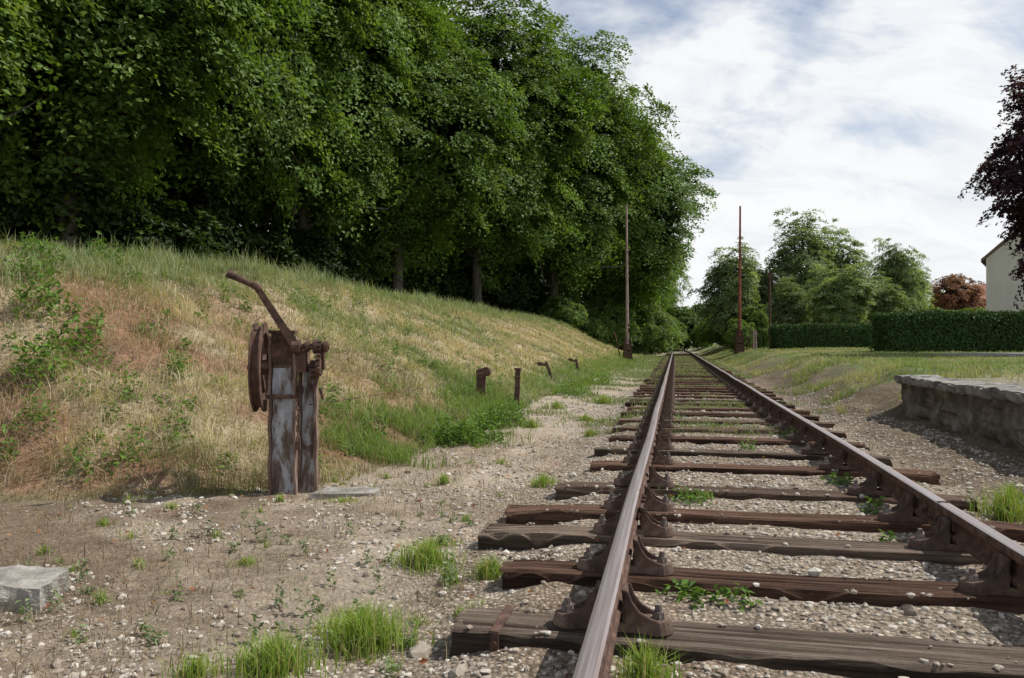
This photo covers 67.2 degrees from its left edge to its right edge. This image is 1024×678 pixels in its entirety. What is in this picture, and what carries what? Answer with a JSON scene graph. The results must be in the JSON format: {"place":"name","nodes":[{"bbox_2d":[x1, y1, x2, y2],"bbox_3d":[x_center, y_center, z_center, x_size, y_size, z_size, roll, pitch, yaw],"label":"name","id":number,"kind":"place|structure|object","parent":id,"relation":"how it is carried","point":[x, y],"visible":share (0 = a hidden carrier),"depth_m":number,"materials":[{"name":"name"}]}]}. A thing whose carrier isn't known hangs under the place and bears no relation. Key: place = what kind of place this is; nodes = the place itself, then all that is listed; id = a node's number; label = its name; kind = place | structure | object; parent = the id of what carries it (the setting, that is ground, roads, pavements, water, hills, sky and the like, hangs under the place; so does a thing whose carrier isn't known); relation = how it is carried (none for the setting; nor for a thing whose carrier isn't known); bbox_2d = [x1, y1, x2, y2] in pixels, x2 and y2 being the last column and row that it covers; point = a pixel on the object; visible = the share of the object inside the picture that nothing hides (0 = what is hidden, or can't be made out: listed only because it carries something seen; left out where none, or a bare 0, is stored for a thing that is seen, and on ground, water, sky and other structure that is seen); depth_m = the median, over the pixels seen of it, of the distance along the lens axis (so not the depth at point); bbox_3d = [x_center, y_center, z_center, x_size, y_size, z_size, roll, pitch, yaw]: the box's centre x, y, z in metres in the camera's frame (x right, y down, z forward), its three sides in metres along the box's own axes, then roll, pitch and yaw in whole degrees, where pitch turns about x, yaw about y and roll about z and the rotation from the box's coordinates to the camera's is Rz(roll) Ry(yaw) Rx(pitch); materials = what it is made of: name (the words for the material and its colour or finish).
{"place":"outdoors","nodes":[
{"label":"outdoors","id":0,"kind":"place"},
{"bbox_2d":[216,349,639,467],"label":"verge grass","id":1,"kind":"structure","parent":0,"point":[408,454],"depth_m":8.38,"materials":[{"name":"green plant"}]},
{"bbox_2d":[0,250,1023,677],"bbox_3d":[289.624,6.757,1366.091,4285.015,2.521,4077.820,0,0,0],"label":"ground","id":2,"kind":"structure","parent":0,"point":[882,398],"depth_m":4.46,"materials":[{"name":"beige gravel"}]},
{"bbox_2d":[0,176,15,247],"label":"undergrowth","id":3,"kind":"object","parent":2,"relation":"on","point":[4,220],"visible":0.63,"depth_m":20.43,"materials":[{"name":"green plant"}]},
{"bbox_2d":[0,0,35,68],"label":"overhanging tree","id":4,"kind":"object","parent":2,"relation":"on","point":[13,14],"visible":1,"depth_m":9.23,"materials":[{"name":"green plant"}]},
{"bbox_2d":[0,565,70,612],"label":"concrete block","id":5,"kind":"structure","parent":2,"relation":"on","point":[34,584],"depth_m":2.94,"materials":[{"name":"grey concrete"}]},
{"bbox_2d":[0,0,108,128],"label":"beech tree","id":6,"kind":"object","parent":2,"relation":"on","point":[10,64],"visible":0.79,"depth_m":16.65,"materials":[{"name":"green plant"}]},
{"bbox_2d":[0,110,132,252],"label":"undergrowth","id":7,"kind":"object","parent":2,"relation":"on","point":[88,216],"visible":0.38,"depth_m":22.01,"materials":[{"name":"green plant"}]},
{"bbox_2d":[53,195,229,262],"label":"undergrowth","id":8,"kind":"object","parent":2,"relation":"on","point":[158,221],"visible":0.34,"depth_m":25.46,"materials":[{"name":"green plant"}]},
{"bbox_2d":[0,0,314,253],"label":"beech tree","id":9,"kind":"object","parent":2,"relation":"on","point":[145,28],"visible":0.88,"depth_m":21.48,"materials":[{"name":"green plant"}]},
{"bbox_2d":[120,158,259,267],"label":"undergrowth","id":10,"kind":"object","parent":2,"relation":"on","point":[235,235],"visible":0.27,"depth_m":28.85,"materials":[{"name":"green plant"}]},
{"bbox_2d":[24,0,383,242],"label":"beech tree","id":11,"kind":"object","parent":2,"relation":"on","point":[195,156],"visible":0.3,"depth_m":28.91,"materials":[{"name":"green plant"}]},
{"bbox_2d":[156,147,296,228],"bbox_3d":[-18.178,-12.970,40.758,19.002,25.090,19.082,0,0,6],"label":"forest tree","id":12,"kind":"object","parent":2,"relation":"on","point":[266,221],"depth_m":44.03,"materials":[{"name":"green plant"}]},
{"bbox_2d":[206,229,312,276],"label":"undergrowth","id":13,"kind":"object","parent":2,"relation":"on","point":[279,248],"visible":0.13,"depth_m":32.20,"materials":[{"name":"green plant"}]},
{"bbox_2d":[238,221,284,260],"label":"undergrowth","id":14,"kind":"object","parent":2,"relation":"on","point":[252,226],"visible":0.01,"depth_m":36.65,"materials":[{"name":"green plant"}]},
{"bbox_2d":[225,270,329,494],"bbox_3d":[-1.592,0.347,5.213,0.634,1.608,0.562,0,0,20],"label":"barrier winch","id":15,"kind":"object","parent":2,"relation":"on","point":[285,373],"visible":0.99,"depth_m":5.24,"materials":[{"name":"orange metal"}]},
{"bbox_2d":[0,229,585,333],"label":"bank crest grass","id":16,"kind":"structure","parent":2,"relation":"on","point":[154,269],"depth_m":11.98,"materials":[{"name":"green plant"}]},
{"bbox_2d":[257,225,369,285],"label":"undergrowth","id":17,"kind":"object","parent":2,"relation":"on","point":[320,259],"visible":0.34,"depth_m":35.41,"materials":[{"name":"green plant"}]},
{"bbox_2d":[180,0,460,254],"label":"beech tree","id":18,"kind":"object","parent":2,"relation":"on","point":[385,31],"visible":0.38,"depth_m":34.39,"materials":[{"name":"green plant"}]},
{"bbox_2d":[0,234,643,502],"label":"grassy embankment","id":19,"kind":"structure","parent":2,"relation":"on","point":[517,338],"depth_m":8.24,"materials":[{"name":"plant"}]},
{"bbox_2d":[308,486,380,499],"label":"stone slab","id":20,"kind":"structure","parent":2,"relation":"on","point":[359,492],"depth_m":5.19,"materials":[{"name":"concrete"}]},
{"bbox_2d":[328,236,381,290],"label":"undergrowth","id":21,"kind":"object","parent":2,"relation":"on","point":[376,278],"visible":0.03,"depth_m":39.37,"materials":[{"name":"green plant"}]},
{"bbox_2d":[243,36,475,236],"bbox_3d":[-12.238,-12.520,50.810,18.187,24.253,19.047,0,0,-35],"label":"forest tree","id":22,"kind":"object","parent":2,"relation":"on","point":[288,219],"depth_m":47.78,"materials":[{"name":"green plant"}]},
{"bbox_2d":[341,226,392,289],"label":"undergrowth","id":23,"kind":"object","parent":2,"relation":"on","point":[376,257],"visible":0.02,"depth_m":41.98,"materials":[{"name":"green plant"}]},
{"bbox_2d":[367,253,420,294],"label":"undergrowth","id":24,"kind":"object","parent":2,"relation":"on","point":[404,282],"visible":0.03,"depth_m":43.40,"materials":[{"name":"green plant"}]},
{"bbox_2d":[310,0,531,296],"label":"beech tree","id":25,"kind":"object","parent":2,"relation":"on","point":[441,113],"visible":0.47,"depth_m":39.86,"materials":[{"name":"green plant"}]},
{"bbox_2d":[386,236,459,302],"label":"undergrowth","id":26,"kind":"object","parent":2,"relation":"on","point":[442,283],"visible":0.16,"depth_m":45.60,"materials":[{"name":"green plant"}]},
{"bbox_2d":[0,231,898,677],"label":"weed plants","id":27,"kind":"object","parent":2,"relation":"on","point":[484,419],"visible":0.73,"depth_m":6.60,"materials":[{"name":"green plant"}]},
{"bbox_2d":[434,253,483,304],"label":"undergrowth","id":28,"kind":"object","parent":2,"relation":"on","point":[462,286],"visible":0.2,"depth_m":48.81,"materials":[{"name":"green plant"}]},
{"bbox_2d":[403,225,514,274],"bbox_3d":[-6.202,-11.130,60.616,18.338,25.697,16.041,0,0,-33],"label":"forest tree","id":29,"kind":"object","parent":2,"relation":"on","point":[472,259],"depth_m":57.93,"materials":[{"name":"green plant"}]},
{"bbox_2d":[6,403,915,672],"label":"stones","id":30,"kind":"object","parent":2,"relation":"on","point":[423,660],"visible":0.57,"depth_m":4.03,"materials":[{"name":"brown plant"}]},
{"bbox_2d":[476,367,490,398],"bbox_3d":[-0.430,0.737,11.593,0.214,0.634,0.115,1,0,11],"label":"wire pulley post","id":31,"kind":"object","parent":2,"relation":"on","point":[480,380],"visible":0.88,"depth_m":11.56,"materials":[{"name":"brown metal"}]},
{"bbox_2d":[308,372,483,404],"bbox_3d":[-0.896,0.495,8.420,0.036,0.061,6.326,0,0,9],"label":"signal wire","id":32,"kind":"object","parent":31,"relation":"attached to","point":[391,392],"visible":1,"depth_m":6.93,"materials":[{"name":"orange metal"}]},
{"bbox_2d":[383,0,617,306],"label":"beech tree","id":33,"kind":"object","parent":2,"relation":"on","point":[489,32],"visible":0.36,"depth_m":46.23,"materials":[{"name":"green plant"}]},
{"bbox_2d":[0,385,1023,677],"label":"ballast gravel","id":34,"kind":"structure","parent":2,"relation":"on","point":[422,649],"depth_m":3.81,"materials":[{"name":"grey gravel"}]},
{"bbox_2d":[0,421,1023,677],"bbox_3d":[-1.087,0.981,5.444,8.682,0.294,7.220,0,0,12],"label":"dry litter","id":35,"kind":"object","parent":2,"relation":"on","point":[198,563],"visible":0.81,"depth_m":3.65,"materials":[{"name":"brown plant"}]},
{"bbox_2d":[482,270,546,314],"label":"undergrowth","id":36,"kind":"object","parent":2,"relation":"on","point":[518,292],"visible":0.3,"depth_m":51.25,"materials":[{"name":"green plant"}]},
{"bbox_2d":[468,69,564,293],"bbox_3d":[0.612,-10.512,66.884,19.002,25.090,19.081,0,0,-29],"label":"forest tree","id":37,"kind":"object","parent":2,"relation":"on","point":[520,273],"depth_m":63.96,"materials":[{"name":"green plant"}]},
{"bbox_2d":[514,368,521,407],"bbox_3d":[0.078,0.831,11.889,0.103,0.765,0.100,2,0,11],"label":"wire guide post","id":38,"kind":"object","parent":2,"relation":"on","point":[517,376],"visible":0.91,"depth_m":11.86,"materials":[{"name":"brown metal"}]},
{"bbox_2d":[32,367,1023,677],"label":"grass tufts","id":39,"kind":"object","parent":2,"relation":"on","point":[366,631],"visible":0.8,"depth_m":2.72,"materials":[{"name":"green plant"}]},
{"bbox_2d":[524,283,549,315],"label":"undergrowth","id":40,"kind":"object","parent":2,"relation":"on","point":[540,301],"visible":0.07,"depth_m":55.19,"materials":[{"name":"green plant"}]},
{"bbox_2d":[537,362,553,379],"bbox_3d":[0.799,0.825,18.027,0.262,0.674,0.100,-20,-4,11],"label":"wire guide post","id":41,"kind":"object","parent":2,"relation":"on","point":[546,365],"visible":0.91,"depth_m":18.00,"materials":[{"name":"brown metal"}]},
{"bbox_2d":[537,295,588,327],"bbox_3d":[3.460,-1.456,51.939,3.667,2.969,3.674,0,0,-37],"label":"shrub","id":42,"kind":"object","parent":2,"relation":"on","point":[565,311],"visible":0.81,"depth_m":51.28,"materials":[{"name":"green plant"}]},
{"bbox_2d":[568,358,579,370],"bbox_3d":[1.826,0.858,22.521,0.266,0.655,0.100,-12,-3,11],"label":"wire guide post","id":43,"kind":"object","parent":2,"relation":"on","point":[573,360],"visible":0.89,"depth_m":22.49,"materials":[{"name":"brown metal"}]},
{"bbox_2d":[482,25,681,303],"bbox_3d":[2.735,-10.362,55.221,16.368,22.372,17.142,0,0,44],"label":"beech tree","id":44,"kind":"object","parent":2,"relation":"on","point":[554,268],"visible":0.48,"depth_m":51.91,"materials":[{"name":"green plant"}]},
{"bbox_2d":[572,301,609,343],"bbox_3d":[5.119,-0.558,58.020,4.278,4.916,4.916,0,0,0],"label":"shrub","id":45,"kind":"object","parent":2,"relation":"on","point":[596,328],"visible":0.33,"depth_m":56.78,"materials":[{"name":"green plant"}]},
{"bbox_2d":[587,295,642,350],"bbox_3d":[7.426,-0.605,59.875,5.297,5.709,5.307,0,0,-7],"label":"shrub","id":46,"kind":"object","parent":2,"relation":"on","point":[613,317],"visible":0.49,"depth_m":58.72,"materials":[{"name":"green plant"}]},
{"bbox_2d":[614,204,632,359],"bbox_3d":[6.086,-2.968,42.016,1.026,8.740,0.300,0,0,0],"label":"pole","id":47,"kind":"object","parent":2,"relation":"on","point":[626,347],"visible":0.87,"depth_m":41.95,"materials":[{"name":"orange metal"}]},
{"bbox_2d":[586,277,664,304],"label":"woodland edge tree","id":48,"kind":"object","parent":2,"relation":"on","point":[640,296],"visible":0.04,"depth_m":67.83,"materials":[{"name":"green plant"}]},
{"bbox_2d":[541,94,720,347],"bbox_3d":[8.755,-9.370,62.123,15.105,22.633,17.268,0,0,-21],"label":"beech tree","id":49,"kind":"object","parent":2,"relation":"on","point":[645,250],"visible":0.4,"depth_m":58.20,"materials":[{"name":"green plant"}]},
{"bbox_2d":[619,302,663,354],"bbox_3d":[9.889,-0.445,64.009,4.635,5.268,5.326,0,0,-15],"label":"shrub","id":50,"kind":"object","parent":2,"relation":"on","point":[651,331],"visible":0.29,"depth_m":62.66,"materials":[{"name":"green plant"}]},
{"bbox_2d":[638,302,676,354],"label":"shrub","id":51,"kind":"object","parent":2,"relation":"on","point":[661,320],"visible":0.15,"depth_m":67.22,"materials":[{"name":"green plant"}]},
{"bbox_2d":[638,306,682,353],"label":"shrub","id":52,"kind":"object","parent":2,"relation":"on","point":[673,338],"visible":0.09,"depth_m":72.85,"materials":[{"name":"green plant"}]},
{"bbox_2d":[646,226,685,313],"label":"woodland edge tree","id":53,"kind":"object","parent":2,"relation":"on","point":[667,302],"visible":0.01,"depth_m":77.94,"materials":[{"name":"green plant"}]},
{"bbox_2d":[652,308,685,352],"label":"shrub","id":54,"kind":"object","parent":2,"relation":"on","point":[670,316],"visible":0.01,"depth_m":83.18,"materials":[{"name":"green plant"}]},
{"bbox_2d":[658,257,692,315],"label":"woodland edge tree","id":55,"kind":"object","parent":2,"relation":"on","point":[679,294],"visible":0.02,"depth_m":95.04,"materials":[{"name":"green plant"}]},
{"bbox_2d":[669,317,689,351],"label":"shrub","id":56,"kind":"object","parent":2,"relation":"on","point":[682,328],"visible":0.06,"depth_m":89.31,"materials":[{"name":"green plant"}]},
{"bbox_2d":[487,355,872,447],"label":"gravel","id":57,"kind":"structure","parent":2,"relation":"on","point":[645,361],"depth_m":14.37,"materials":[{"name":"grey gravel"}]},
{"bbox_2d":[666,304,713,350],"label":"shrub","id":58,"kind":"object","parent":2,"relation":"on","point":[690,320],"visible":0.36,"depth_m":94.50,"materials":[{"name":"green plant"}]},
{"bbox_2d":[681,303,713,347],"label":"shrub","id":59,"kind":"object","parent":2,"relation":"on","point":[693,309],"visible":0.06,"depth_m":98.97,"materials":[{"name":"green plant"}]},
{"bbox_2d":[693,315,728,347],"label":"shrub","id":60,"kind":"object","parent":2,"relation":"on","point":[703,331],"visible":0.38,"depth_m":75.19,"materials":[{"name":"green plant"}]},
{"bbox_2d":[683,236,761,341],"bbox_3d":[17.359,-3.486,62.438,6.190,9.559,6.153,0,0,25],"label":"orchard tree","id":61,"kind":"object","parent":2,"relation":"on","point":[726,297],"visible":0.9,"depth_m":61.09,"materials":[{"name":"green plant"}]},
{"bbox_2d":[721,313,742,334],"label":"shrub","id":62,"kind":"object","parent":2,"relation":"on","point":[725,328],"visible":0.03,"depth_m":70.60,"materials":[{"name":"green plant"}]},
{"bbox_2d":[449,349,1023,677],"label":"railway track","id":63,"kind":"structure","parent":2,"relation":"on","point":[601,619],"depth_m":3.48,"materials":[{"name":"brown wood"}]},
{"bbox_2d":[723,318,755,352],"bbox_3d":[13.673,-0.042,46.458,2.037,2.512,2.041,0,0,37],"label":"garden shrub","id":64,"kind":"object","parent":2,"relation":"on","point":[730,334],"visible":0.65,"depth_m":46.09,"materials":[{"name":"green plant"}]},
{"bbox_2d":[734,206,751,355],"bbox_3d":[12.614,-3.128,42.016,1.026,8.240,0.300,0,0,0],"label":"level crossing barrier","id":65,"kind":"object","parent":2,"relation":"on","point":[739,347],"visible":0.85,"depth_m":41.95,"materials":[{"name":"metal"}]},
{"bbox_2d":[720,259,790,319],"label":"orchard tree","id":66,"kind":"object","parent":2,"relation":"on","point":[763,289],"visible":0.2,"depth_m":64.63,"materials":[{"name":"green plant"}]},
{"bbox_2d":[726,304,784,339],"bbox_3d":[19.080,-0.724,59.951,4.992,3.980,5.735,0,0,22],"label":"garden shrub","id":67,"kind":"object","parent":2,"relation":"on","point":[746,315],"visible":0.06,"depth_m":59.26,"materials":[{"name":"green plant"}]},
{"bbox_2d":[754,331,756,348],"bbox_3d":[13.600,0.212,42.996,0.140,1.320,0.154,0,0,0],"label":"marker post","id":68,"kind":"object","parent":2,"relation":"on","point":[755,346],"visible":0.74,"depth_m":42.94,"materials":[{"name":"grey concrete"}]},
{"bbox_2d":[744,309,768,348],"bbox_3d":[15.216,-0.345,48.041,2.458,3.044,2.139,0,0,11],"label":"garden shrub","id":69,"kind":"object","parent":2,"relation":"on","point":[761,326],"visible":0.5,"depth_m":47.56,"materials":[{"name":"green plant"}]},
{"bbox_2d":[768,272,772,344],"bbox_3d":[14.900,-1.534,44.508,0.260,4.620,0.150,0,0,0],"label":"telegraph post","id":70,"kind":"object","parent":2,"relation":"on","point":[770,275],"visible":0.65,"depth_m":44.45,"materials":[{"name":"wood"}]},
{"bbox_2d":[763,276,816,325],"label":"orchard tree","id":71,"kind":"object","parent":2,"relation":"on","point":[797,311],"visible":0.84,"depth_m":52.39,"materials":[{"name":"green plant"}]},
{"bbox_2d":[761,208,841,307],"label":"orchard tree","id":72,"kind":"object","parent":2,"relation":"on","point":[795,261],"visible":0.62,"depth_m":65.11,"materials":[{"name":"green plant"}]},
{"bbox_2d":[767,322,874,348],"bbox_3d":[17.689,-0.067,40.732,7.994,1.718,1.910,0,0,0],"label":"trimmed hedge","id":73,"kind":"object","parent":2,"relation":"on","point":[817,334],"visible":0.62,"depth_m":39.98,"materials":[{"name":"green plant"}]},
{"bbox_2d":[802,264,872,323],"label":"orchard tree","id":74,"kind":"object","parent":2,"relation":"on","point":[818,283],"visible":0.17,"depth_m":57.33,"materials":[{"name":"green plant"}]},
{"bbox_2d":[805,218,873,298],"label":"orchard tree","id":75,"kind":"object","parent":2,"relation":"on","point":[839,261],"visible":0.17,"depth_m":67.67,"materials":[{"name":"green plant"}]},
{"bbox_2d":[800,262,886,323],"bbox_3d":[21.341,-1.943,50.239,4.952,5.715,5.403,0,0,11],"label":"orchard tree","id":76,"kind":"object","parent":2,"relation":"on","point":[849,298],"visible":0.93,"depth_m":49.12,"materials":[{"name":"green plant"}]},
{"bbox_2d":[702,346,1023,413],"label":"lawn grass","id":77,"kind":"structure","parent":2,"relation":"on","point":[895,365],"depth_m":18.11,"materials":[{"name":"green plant"}]},
{"bbox_2d":[853,271,915,322],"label":"orchard tree","id":78,"kind":"object","parent":2,"relation":"on","point":[884,301],"visible":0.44,"depth_m":54.07,"materials":[{"name":"green plant"}]},
{"bbox_2d":[865,238,930,312],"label":"orchard tree","id":79,"kind":"object","parent":2,"relation":"on","point":[896,267],"visible":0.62,"depth_m":59.24,"materials":[{"name":"green plant"}]},
{"bbox_2d":[902,258,936,310],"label":"orchard tree","id":80,"kind":"object","parent":2,"relation":"on","point":[922,283],"visible":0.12,"depth_m":65.34,"materials":[{"name":"green plant"}]},
{"bbox_2d":[913,267,932,305],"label":"orchard tree","id":81,"kind":"object","parent":2,"relation":"on","point":[925,284],"visible":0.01,"depth_m":73.47,"materials":[{"name":"green plant"}]},
{"bbox_2d":[916,305,942,313],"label":"garden shrub","id":82,"kind":"object","parent":2,"relation":"on","point":[929,308],"visible":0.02,"depth_m":63.42,"materials":[{"name":"green plant"}]},
{"bbox_2d":[868,308,1023,351],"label":"trimmed hedge","id":83,"kind":"object","parent":2,"relation":"on","point":[955,330],"visible":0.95,"depth_m":28.99,"materials":[{"name":"green plant"}]},
{"bbox_2d":[929,273,985,310],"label":"copper leaved tree","id":84,"kind":"object","parent":2,"relation":"on","point":[959,295],"visible":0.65,"depth_m":93.65,"materials":[{"name":"red plant"}]},
{"bbox_2d":[894,374,1023,450],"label":"stone platform","id":85,"kind":"structure","parent":2,"relation":"on","point":[991,411],"depth_m":8.17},
{"bbox_2d":[967,307,985,310],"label":"garden shrub","id":86,"kind":"object","parent":2,"relation":"on","point":[979,308],"visible":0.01,"depth_m":75.34,"materials":[{"name":"green plant"}]},
{"bbox_2d":[957,64,1023,308],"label":"purple plum tree","id":87,"kind":"object","parent":2,"relation":"on","point":[1008,180],"visible":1,"depth_m":26.41,"materials":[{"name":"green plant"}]},
{"bbox_2d":[986,233,1023,311],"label":"walls","id":88,"kind":"structure","parent":2,"relation":"on","point":[1002,288],"depth_m":44.52,"materials":[{"name":"white paint"}]},
{"bbox_2d":[981,232,1012,266],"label":"roof","id":89,"kind":"structure","parent":88,"relation":"on","point":[983,259],"depth_m":44.77,"materials":[{"name":"tile"}]},
{"bbox_2d":[239,0,1023,340],"label":"sky","id":90,"kind":"structure","parent":0,"point":[875,116],"materials":[{"name":"white"}]},
{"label":"walls","id":91,"kind":"object","parent":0,"visible":0},
{"bbox_2d":[968,284,985,307],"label":"roof","id":92,"kind":"structure","parent":91,"relation":"on","point":[983,286],"depth_m":111.91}
]}

